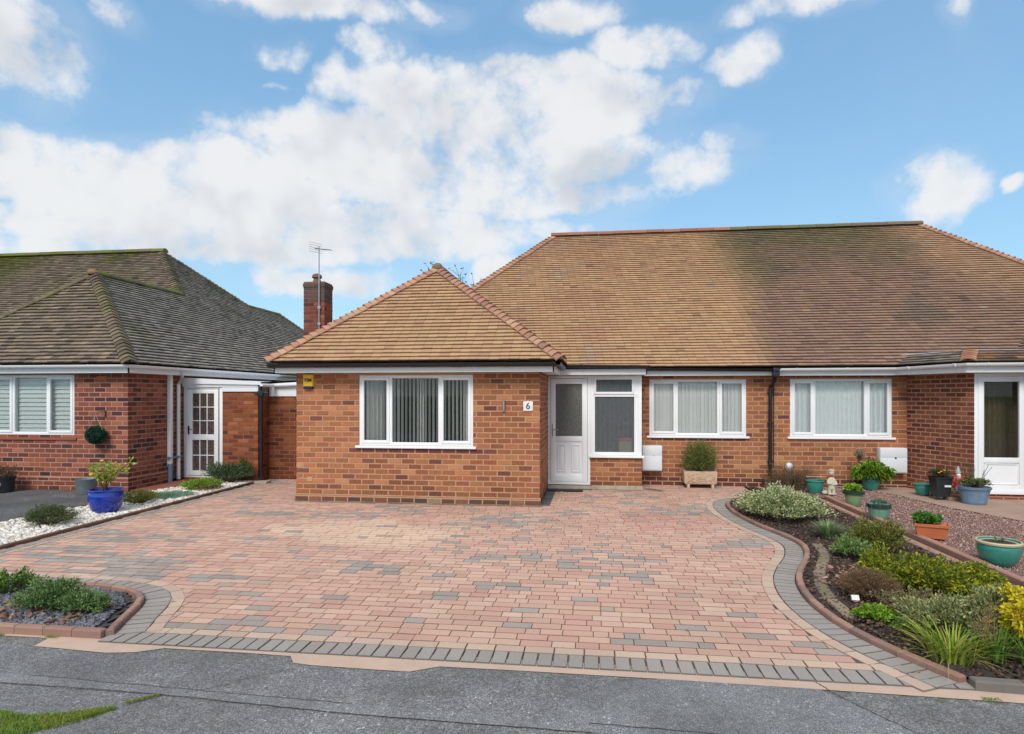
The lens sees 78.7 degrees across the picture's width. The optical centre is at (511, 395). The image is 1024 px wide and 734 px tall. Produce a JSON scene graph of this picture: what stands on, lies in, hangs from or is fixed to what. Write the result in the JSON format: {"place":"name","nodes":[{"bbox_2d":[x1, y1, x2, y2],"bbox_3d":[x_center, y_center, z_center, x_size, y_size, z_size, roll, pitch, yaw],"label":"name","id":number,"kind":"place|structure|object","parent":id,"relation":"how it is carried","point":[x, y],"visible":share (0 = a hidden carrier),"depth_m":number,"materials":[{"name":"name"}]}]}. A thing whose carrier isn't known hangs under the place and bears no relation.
{"place":"outdoors","nodes":[
{"label":"outdoors","id":0,"kind":"place"},
{"bbox_2d":[0,704,114,733],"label":"verge grass","id":1,"kind":"structure","parent":0,"point":[28,723],"depth_m":3.46,"materials":[{"name":"green plant"}]},
{"bbox_2d":[0,489,126,521],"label":"neighbour drive","id":2,"kind":"structure","parent":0,"point":[15,503],"depth_m":10.75,"materials":[{"name":"grey asphalt"}]},
{"bbox_2d":[0,465,20,492],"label":"charcoal pot","id":3,"kind":"object","parent":2,"relation":"on","point":[7,481],"visible":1,"depth_m":11.63,"materials":[{"name":"plastic"}]},
{"bbox_2d":[75,477,96,494],"bbox_3d":[-7.825,1.660,11.468,0.352,0.280,0.352,0,0,7],"label":"galvanised bucket","id":4,"kind":"object","parent":2,"relation":"on","point":[82,485],"visible":0.81,"depth_m":11.34,"materials":[{"name":"metal"}]},
{"bbox_2d":[0,248,303,490],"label":"detached bungalow","id":5,"kind":"object","parent":2,"relation":"on","point":[157,355],"visible":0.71,"depth_m":13.08,"materials":[{"name":"brick"}]},
{"bbox_2d":[0,375,73,434],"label":"window","id":6,"kind":"structure","parent":5,"relation":"in","point":[29,404],"depth_m":12.11,"materials":[{"name":"white plastic"}]},
{"bbox_2d":[84,411,106,444],"bbox_3d":[-7.779,0.601,11.665,0.389,0.642,0.390,0,0,7],"label":"hanging topiary ball","id":7,"kind":"object","parent":5,"relation":"attached to","point":[94,434],"visible":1,"depth_m":11.59,"materials":[{"name":"plant"}]},
{"bbox_2d":[187,389,218,474],"bbox_3d":[-6.586,0.775,13.269,0.720,1.830,0.113,0,0,7],"label":"side door","id":8,"kind":"structure","parent":5,"relation":"in","point":[192,394],"depth_m":13.29,"materials":[{"name":"white plastic"}]},
{"bbox_2d":[10,592,132,627],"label":"flower bed soil","id":9,"kind":"structure","parent":0,"point":[124,608],"depth_m":5.18,"materials":[{"name":"soil"}]},
{"bbox_2d":[0,583,125,626],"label":"slate chippings","id":10,"kind":"object","parent":9,"relation":"on","point":[88,619],"visible":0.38,"depth_m":5.03,"materials":[{"name":"gravel"}]},
{"bbox_2d":[0,565,40,593],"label":"shrub","id":11,"kind":"object","parent":10,"relation":"on","point":[23,579],"visible":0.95,"depth_m":5.61,"materials":[{"name":"green plant"}]},
{"bbox_2d":[0,598,113,623],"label":"dead leaves","id":12,"kind":"object","parent":10,"relation":"on","point":[6,615],"visible":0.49,"depth_m":4.98,"materials":[{"name":"plant"}]},
{"bbox_2d":[6,574,114,613],"bbox_3d":[-3.707,1.634,5.166,0.919,0.304,0.481,0,0,7],"label":"rosemary shrub","id":13,"kind":"object","parent":10,"relation":"on","point":[62,593],"visible":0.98,"depth_m":5.08,"materials":[{"name":"green plant"}]},
{"bbox_2d":[133,479,193,492],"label":"brick path","id":14,"kind":"structure","parent":0,"point":[167,485],"depth_m":12.32,"materials":[{"name":"red brick"}]},
{"bbox_2d":[23,478,823,507],"bbox_3d":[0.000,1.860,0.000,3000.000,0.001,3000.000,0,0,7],"label":"ground","id":15,"kind":"structure","parent":0,"point":[175,479],"depth_m":12.39,"materials":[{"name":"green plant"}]},
{"bbox_2d":[421,262,481,286],"bbox_3d":[-2.751,-2.759,33.068,8.759,9.191,6.079,0,0,7],"label":"bare tree","id":16,"kind":"object","parent":15,"relation":"on","point":[457,274],"visible":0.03,"depth_m":33.37,"materials":[{"name":"brown plant"}]},
{"bbox_2d":[816,498,1015,586],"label":"kerb","id":17,"kind":"structure","parent":15,"relation":"on","point":[923,546],"depth_m":7.47,"materials":[{"name":"brown brick"}]},
{"bbox_2d":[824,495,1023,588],"bbox_3d":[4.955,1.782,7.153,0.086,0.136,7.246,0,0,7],"label":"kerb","id":18,"kind":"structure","parent":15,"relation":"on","point":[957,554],"depth_m":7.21,"materials":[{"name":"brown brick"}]},
{"bbox_2d":[0,479,968,683],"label":"driveway","id":19,"kind":"structure","parent":0,"point":[133,601],"depth_m":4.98,"materials":[{"name":"red brick"}]},
{"bbox_2d":[0,622,106,638],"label":"kerb","id":20,"kind":"structure","parent":19,"relation":"on","point":[53,630],"depth_m":4.70,"materials":[{"name":"red brick"}]},
{"bbox_2d":[9,579,143,636],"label":"kerb","id":21,"kind":"structure","parent":19,"relation":"on","point":[125,616],"depth_m":5.37,"materials":[{"name":"red brick"}]},
{"bbox_2d":[0,480,257,549],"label":"kerb","id":22,"kind":"structure","parent":19,"relation":"on","point":[37,538],"depth_m":8.95,"materials":[{"name":"brown brick"}]},
{"bbox_2d":[57,501,774,662],"bbox_3d":[-1.120,1.798,7.332,7.912,0.014,5.634,0,0,7],"label":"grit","id":23,"kind":"object","parent":19,"relation":"on","point":[448,592],"visible":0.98,"depth_m":6.64,"materials":[{"name":"stone"}]},
{"bbox_2d":[678,438,719,488],"bbox_3d":[3.671,1.287,12.249,0.825,1.026,0.566,0,0,7],"label":"stone trough","id":24,"kind":"object","parent":19,"relation":"on","point":[698,459],"visible":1,"depth_m":12.12,"materials":[{"name":"stone"}]},
{"bbox_2d":[726,497,965,682],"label":"kerb","id":25,"kind":"structure","parent":19,"relation":"on","point":[833,618],"depth_m":4.84,"materials":[{"name":"red brick"}]},
{"bbox_2d":[0,481,975,691],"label":"driveway border","id":26,"kind":"object","parent":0,"point":[876,667],"visible":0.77,"depth_m":4.48,"materials":[{"name":"grey brick"}]},
{"bbox_2d":[249,480,270,483],"bbox_3d":[-5.195,1.778,12.875,0.380,0.045,0.220,0,0,7],"label":"edging stone","id":27,"kind":"object","parent":26,"relation":"on","point":[262,481],"visible":0.84,"depth_m":12.78,"materials":[{"name":"stone"}]},
{"bbox_2d":[547,489,582,491],"bbox_3d":[1.000,1.784,11.768,0.670,0.016,0.160,0,0,7],"label":"doormat","id":28,"kind":"object","parent":26,"relation":"on","point":[570,490],"visible":1,"depth_m":11.71,"materials":[{"name":"grey rubber"}]},
{"bbox_2d":[0,636,1023,733],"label":"road","id":29,"kind":"structure","parent":0,"point":[520,694],"depth_m":3.76,"materials":[{"name":"grey asphalt"}]},
{"bbox_2d":[125,693,159,702],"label":"verge grass","id":30,"kind":"structure","parent":29,"relation":"on","point":[141,698],"depth_m":3.70,"materials":[{"name":"green plant"}]},
{"bbox_2d":[0,673,710,733],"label":"road patch","id":31,"kind":"object","parent":29,"relation":"on","point":[370,710],"visible":1,"depth_m":3.62,"materials":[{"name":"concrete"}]},
{"bbox_2d":[0,669,919,733],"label":"tar seam","id":32,"kind":"object","parent":29,"relation":"on","point":[387,716],"visible":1,"depth_m":3.67,"materials":[{"name":"black asphalt"}]},
{"bbox_2d":[0,633,1023,702],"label":"kerb haunching","id":33,"kind":"object","parent":29,"relation":"on","point":[95,645],"visible":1,"depth_m":4.13,"materials":[{"name":"beige concrete"}]},
{"bbox_2d":[982,697,1000,700],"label":"verge grass","id":34,"kind":"structure","parent":33,"relation":"on","point":[984,698],"depth_m":3.69,"materials":[{"name":"green plant"}]},
{"bbox_2d":[969,676,1023,694],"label":"kerb","id":35,"kind":"structure","parent":33,"relation":"on","point":[998,685],"depth_m":3.81,"materials":[{"name":"grey concrete"}]},
{"bbox_2d":[539,679,916,733],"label":"road patch","id":36,"kind":"object","parent":29,"relation":"on","point":[711,707],"visible":1,"depth_m":3.59,"materials":[{"name":"grey asphalt"}]},
{"bbox_2d":[0,0,1023,329],"label":"sky","id":37,"kind":"structure","parent":0,"point":[232,138],"materials":[{"name":"blue"}]},
{"bbox_2d":[730,486,1023,679],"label":"bark mulch","id":38,"kind":"object","parent":0,"point":[812,535],"visible":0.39,"depth_m":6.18,"materials":[{"name":"wood"}]},
{"bbox_2d":[732,480,840,519],"bbox_3d":[3.889,1.505,8.928,1.355,0.564,1.444,0,0,7],"label":"variegated shrub","id":39,"kind":"object","parent":38,"relation":"on","point":[794,503],"visible":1,"depth_m":8.76,"materials":[{"name":"green plant"}]},
{"bbox_2d":[807,519,850,539],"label":"spiky clump","id":40,"kind":"object","parent":38,"relation":"on","point":[828,530],"visible":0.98,"depth_m":7.68,"materials":[{"name":"green plant"}]},
{"bbox_2d":[812,543,857,620],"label":"gravel strip","id":41,"kind":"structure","parent":38,"relation":"on","point":[823,559],"depth_m":5.83,"materials":[{"name":"gravel"}]},
{"bbox_2d":[828,532,873,558],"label":"leafy shrub","id":42,"kind":"object","parent":38,"relation":"on","point":[845,546],"visible":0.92,"depth_m":6.76,"materials":[{"name":"green plant"}]},
{"bbox_2d":[851,595,859,600],"bbox_3d":[2.932,1.726,5.332,0.060,0.045,0.020,0,-30,7],"label":"plant label","id":43,"kind":"object","parent":38,"relation":"on","point":[854,597],"visible":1,"depth_m":5.32,"materials":[{"name":"plastic"}]},
{"bbox_2d":[831,565,904,599],"bbox_3d":[3.124,1.628,5.444,0.563,0.295,0.487,0,0,7],"label":"heather","id":44,"kind":"object","parent":38,"relation":"on","point":[866,580],"visible":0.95,"depth_m":5.40,"materials":[{"name":"brown plant"}]},
{"bbox_2d":[849,602,901,622],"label":"green plant","id":45,"kind":"object","parent":38,"relation":"on","point":[880,612],"visible":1,"depth_m":4.89,"materials":[{"name":"green plant"}]},
{"bbox_2d":[847,512,913,553],"bbox_3d":[4.095,1.544,6.996,0.684,0.463,0.593,0,0,27],"label":"olive shrub","id":46,"kind":"object","parent":38,"relation":"on","point":[872,532],"visible":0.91,"depth_m":6.91,"materials":[{"name":"green plant"}]},
{"bbox_2d":[821,564,946,613],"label":"dead leaves","id":47,"kind":"object","parent":38,"relation":"on","point":[838,568],"visible":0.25,"depth_m":6.05,"materials":[{"name":"plant"}]},
{"bbox_2d":[865,585,943,609],"bbox_3d":[3.251,1.663,5.092,0.612,0.225,0.374,0,0,7],"label":"spreading shrub","id":48,"kind":"object","parent":38,"relation":"on","point":[888,601],"visible":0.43,"depth_m":5.11,"materials":[{"name":"green plant"}]},
{"bbox_2d":[889,615,931,633],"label":"green plant","id":49,"kind":"object","parent":38,"relation":"on","point":[895,623],"visible":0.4,"depth_m":4.64,"materials":[{"name":"green plant"}]},
{"bbox_2d":[853,541,1012,596],"bbox_3d":[3.741,1.574,5.596,1.224,0.405,0.982,0,0,35],"label":"golden shrub","id":50,"kind":"object","parent":38,"relation":"on","point":[954,577],"visible":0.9,"depth_m":5.46,"materials":[{"name":"green plant"}]},
{"bbox_2d":[877,602,1023,678],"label":"ornamental grass","id":51,"kind":"object","parent":38,"relation":"on","point":[952,650],"depth_m":4.19,"materials":[{"name":"green plant"}]},
{"bbox_2d":[892,581,1022,639],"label":"grey green shrub","id":52,"kind":"object","parent":38,"relation":"on","point":[962,609],"visible":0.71,"depth_m":4.50,"materials":[{"name":"green plant"}]},
{"bbox_2d":[980,582,1023,639],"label":"golden yellow shrub","id":53,"kind":"object","parent":38,"relation":"on","point":[1012,614],"visible":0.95,"depth_m":4.29,"materials":[{"name":"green plant"}]},
{"bbox_2d":[995,631,1023,665],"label":"ornamental grass","id":54,"kind":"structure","parent":38,"relation":"on","point":[1021,655],"depth_m":4.10,"materials":[{"name":"green plant"}]},
{"bbox_2d":[784,486,1023,576],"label":"gravel garden","id":55,"kind":"object","parent":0,"point":[965,539],"visible":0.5,"depth_m":8.73,"materials":[{"name":"gravel"}]},
{"bbox_2d":[263,221,1023,505],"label":"semi detached bungalow","id":56,"kind":"object","parent":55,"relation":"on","point":[561,360],"visible":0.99,"depth_m":12.21,"materials":[{"name":"brick"}]},
{"bbox_2d":[355,375,475,448],"bbox_3d":[-1.610,0.295,10.602,2.080,1.290,0.322,0,0,7],"label":"window","id":57,"kind":"structure","parent":56,"relation":"in","point":[375,384],"depth_m":10.60,"materials":[{"name":"white plastic"}]},
{"bbox_2d":[550,379,586,481],"bbox_3d":[1.096,0.665,12.048,0.710,1.990,0.121,0,0,7],"label":"front door","id":58,"kind":"structure","parent":56,"relation":"in","point":[568,397],"depth_m":12.07,"materials":[{"name":"white plastic"}]},
{"bbox_2d":[589,375,643,457],"bbox_3d":[2.025,0.398,12.156,1.045,1.575,0.550,0,0,7],"label":"porch window","id":59,"kind":"structure","parent":56,"relation":"in","point":[636,392],"depth_m":11.96,"materials":[{"name":"white plastic"}]},
{"bbox_2d":[618,437,632,451],"bbox_3d":[2.207,0.980,12.178,0.270,0.330,0.270,0,0,7],"label":"storage box","id":60,"kind":"object","parent":56,"relation":"on","point":[625,444],"visible":0.8,"depth_m":12.06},
{"bbox_2d":[647,379,749,438],"bbox_3d":[3.713,0.258,12.528,1.990,1.175,0.197,0,0,7],"label":"window","id":61,"kind":"structure","parent":56,"relation":"in","point":[678,408],"depth_m":12.57,"materials":[{"name":"white plastic"}]},
{"bbox_2d":[787,379,895,439],"bbox_3d":[6.397,0.258,12.186,1.980,1.175,0.201,0,0,7],"label":"window","id":62,"kind":"structure","parent":56,"relation":"in","point":[857,409],"depth_m":12.23,"materials":[{"name":"white plastic"}]},
{"bbox_2d":[978,376,1023,489],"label":"porch door","id":63,"kind":"structure","parent":56,"relation":"in","point":[1006,473],"depth_m":10.59,"materials":[{"name":"white plastic"}]},
{"bbox_2d":[759,461,826,492],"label":"dry ornamental grass","id":64,"kind":"object","parent":55,"relation":"on","point":[789,479],"depth_m":11.69,"materials":[{"name":"brown plant"}]},
{"bbox_2d":[806,476,824,493],"bbox_3d":[5.507,1.614,11.342,0.314,0.312,0.314,0,0,-43],"label":"teal pot","id":65,"kind":"object","parent":55,"relation":"on","point":[814,486],"visible":1,"depth_m":11.24,"materials":[{"name":"ceramic"}]},
{"bbox_2d":[827,469,836,494],"bbox_3d":[5.675,1.523,11.085,0.172,0.454,0.146,0,0,7],"label":"cherub statue","id":66,"kind":"object","parent":55,"relation":"on","point":[831,483],"visible":1,"depth_m":11.05,"materials":[{"name":"stone"}]},
{"bbox_2d":[842,483,864,506],"bbox_3d":[5.476,1.577,10.005,0.328,0.385,0.326,0,0,-12],"label":"green glazed pot","id":67,"kind":"object","parent":55,"relation":"on","point":[854,493],"visible":1,"depth_m":9.91,"materials":[{"name":"green ceramic"}]},
{"bbox_2d":[865,498,892,519],"bbox_3d":[5.235,1.615,8.907,0.354,0.310,0.350,0,0,7],"label":"mint glazed pot","id":68,"kind":"object","parent":55,"relation":"on","point":[880,507],"visible":0.98,"depth_m":8.81,"materials":[{"name":"ceramic"}]},
{"bbox_2d":[910,510,950,539],"bbox_3d":[5.139,1.580,7.681,0.408,0.340,0.276,0,0,27],"label":"terracotta planter","id":69,"kind":"object","parent":55,"relation":"on","point":[926,524],"visible":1,"depth_m":7.64,"materials":[{"name":"ceramic"}]},
{"bbox_2d":[974,535,1023,567],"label":"teal pot","id":70,"kind":"object","parent":55,"relation":"on","point":[1002,551],"visible":0.98,"depth_m":6.41,"materials":[{"name":"ceramic"}]},
{"bbox_2d":[835,486,1023,520],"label":"garden path","id":71,"kind":"structure","parent":0,"point":[1009,508],"depth_m":10.09,"materials":[{"name":"concrete"}]},
{"bbox_2d":[849,445,896,489],"bbox_3d":[6.713,1.347,11.658,0.791,0.823,0.719,0,0,7],"label":"hosta pot","id":72,"kind":"object","parent":71,"relation":"on","point":[870,473],"visible":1,"depth_m":11.56,"materials":[{"name":"teal ceramic"}]},
{"bbox_2d":[914,482,930,495],"bbox_3d":[7.261,1.653,11.026,0.276,0.210,0.276,0,0,7],"label":"teal pot","id":73,"kind":"object","parent":71,"relation":"on","point":[921,489],"visible":0.85,"depth_m":10.94,"materials":[{"name":"ceramic"}]},
{"bbox_2d":[927,467,953,497],"bbox_3d":[7.252,1.465,10.569,0.410,0.520,0.339,0,0,7],"label":"black square planter","id":74,"kind":"object","parent":71,"relation":"on","point":[940,482],"visible":1,"depth_m":10.48,"materials":[{"name":"grey plastic"}]},
{"bbox_2d":[943,490,960,500],"bbox_3d":[7.526,1.678,10.531,0.406,0.160,0.235,0,0,7],"label":"brick stack","id":75,"kind":"object","parent":71,"relation":"on","point":[953,497],"visible":0.59,"depth_m":10.48,"materials":[{"name":"brown brick"}]},
{"bbox_2d":[953,466,963,490],"bbox_3d":[7.555,1.423,10.568,0.184,0.475,0.138,0,0,-23],"label":"garden gnome","id":76,"kind":"object","parent":75,"relation":"on","point":[958,475],"visible":0.65,"depth_m":10.56,"materials":[{"name":"red ceramic"}]},
{"bbox_2d":[956,465,993,504],"bbox_3d":[7.536,1.437,10.170,0.522,0.643,0.480,0,0,7],"label":"ribbed blue grey pot","id":77,"kind":"object","parent":71,"relation":"on","point":[974,491],"visible":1,"depth_m":10.07,"materials":[{"name":"ceramic"}]},
{"label":"side bed","id":78,"kind":"structure","parent":0,"visible":0},
{"bbox_2d":[0,480,251,544],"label":"white cobbles","id":79,"kind":"object","parent":78,"relation":"on","point":[12,530],"visible":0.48,"depth_m":8.94,"materials":[{"name":"stone"}]},
{"bbox_2d":[15,502,82,524],"bbox_3d":[-6.356,1.624,8.639,0.924,0.325,0.636,0,0,7],"label":"shrub","id":80,"kind":"object","parent":79,"relation":"on","point":[47,514],"visible":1,"depth_m":8.53,"materials":[{"name":"green plant"}]},
{"bbox_2d":[86,457,137,513],"bbox_3d":[-6.168,1.355,9.528,0.675,0.849,0.607,0,0,35],"label":"blue pot","id":81,"kind":"object","parent":79,"relation":"on","point":[102,499],"visible":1,"depth_m":9.41,"materials":[{"name":"ceramic"}]},
{"bbox_2d":[123,487,161,503],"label":"shrub","id":82,"kind":"object","parent":79,"relation":"on","point":[141,496],"visible":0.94,"depth_m":10.22,"materials":[{"name":"green plant"}]},
{"bbox_2d":[154,490,197,498],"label":"mint ground cover","id":83,"kind":"object","parent":79,"relation":"on","point":[173,494],"visible":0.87,"depth_m":10.95,"materials":[{"name":"green plant"}]},
{"bbox_2d":[178,477,224,489],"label":"shrub","id":84,"kind":"object","parent":79,"relation":"on","point":[201,483],"visible":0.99,"depth_m":11.75,"materials":[{"name":"green plant"}]},
{"bbox_2d":[199,456,255,481],"bbox_3d":[-5.798,1.502,12.791,1.193,0.570,0.788,0,0,7],"label":"evergreen shrub","id":85,"kind":"object","parent":79,"relation":"on","point":[236,471],"visible":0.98,"depth_m":12.73,"materials":[{"name":"green plant"}]}
]}

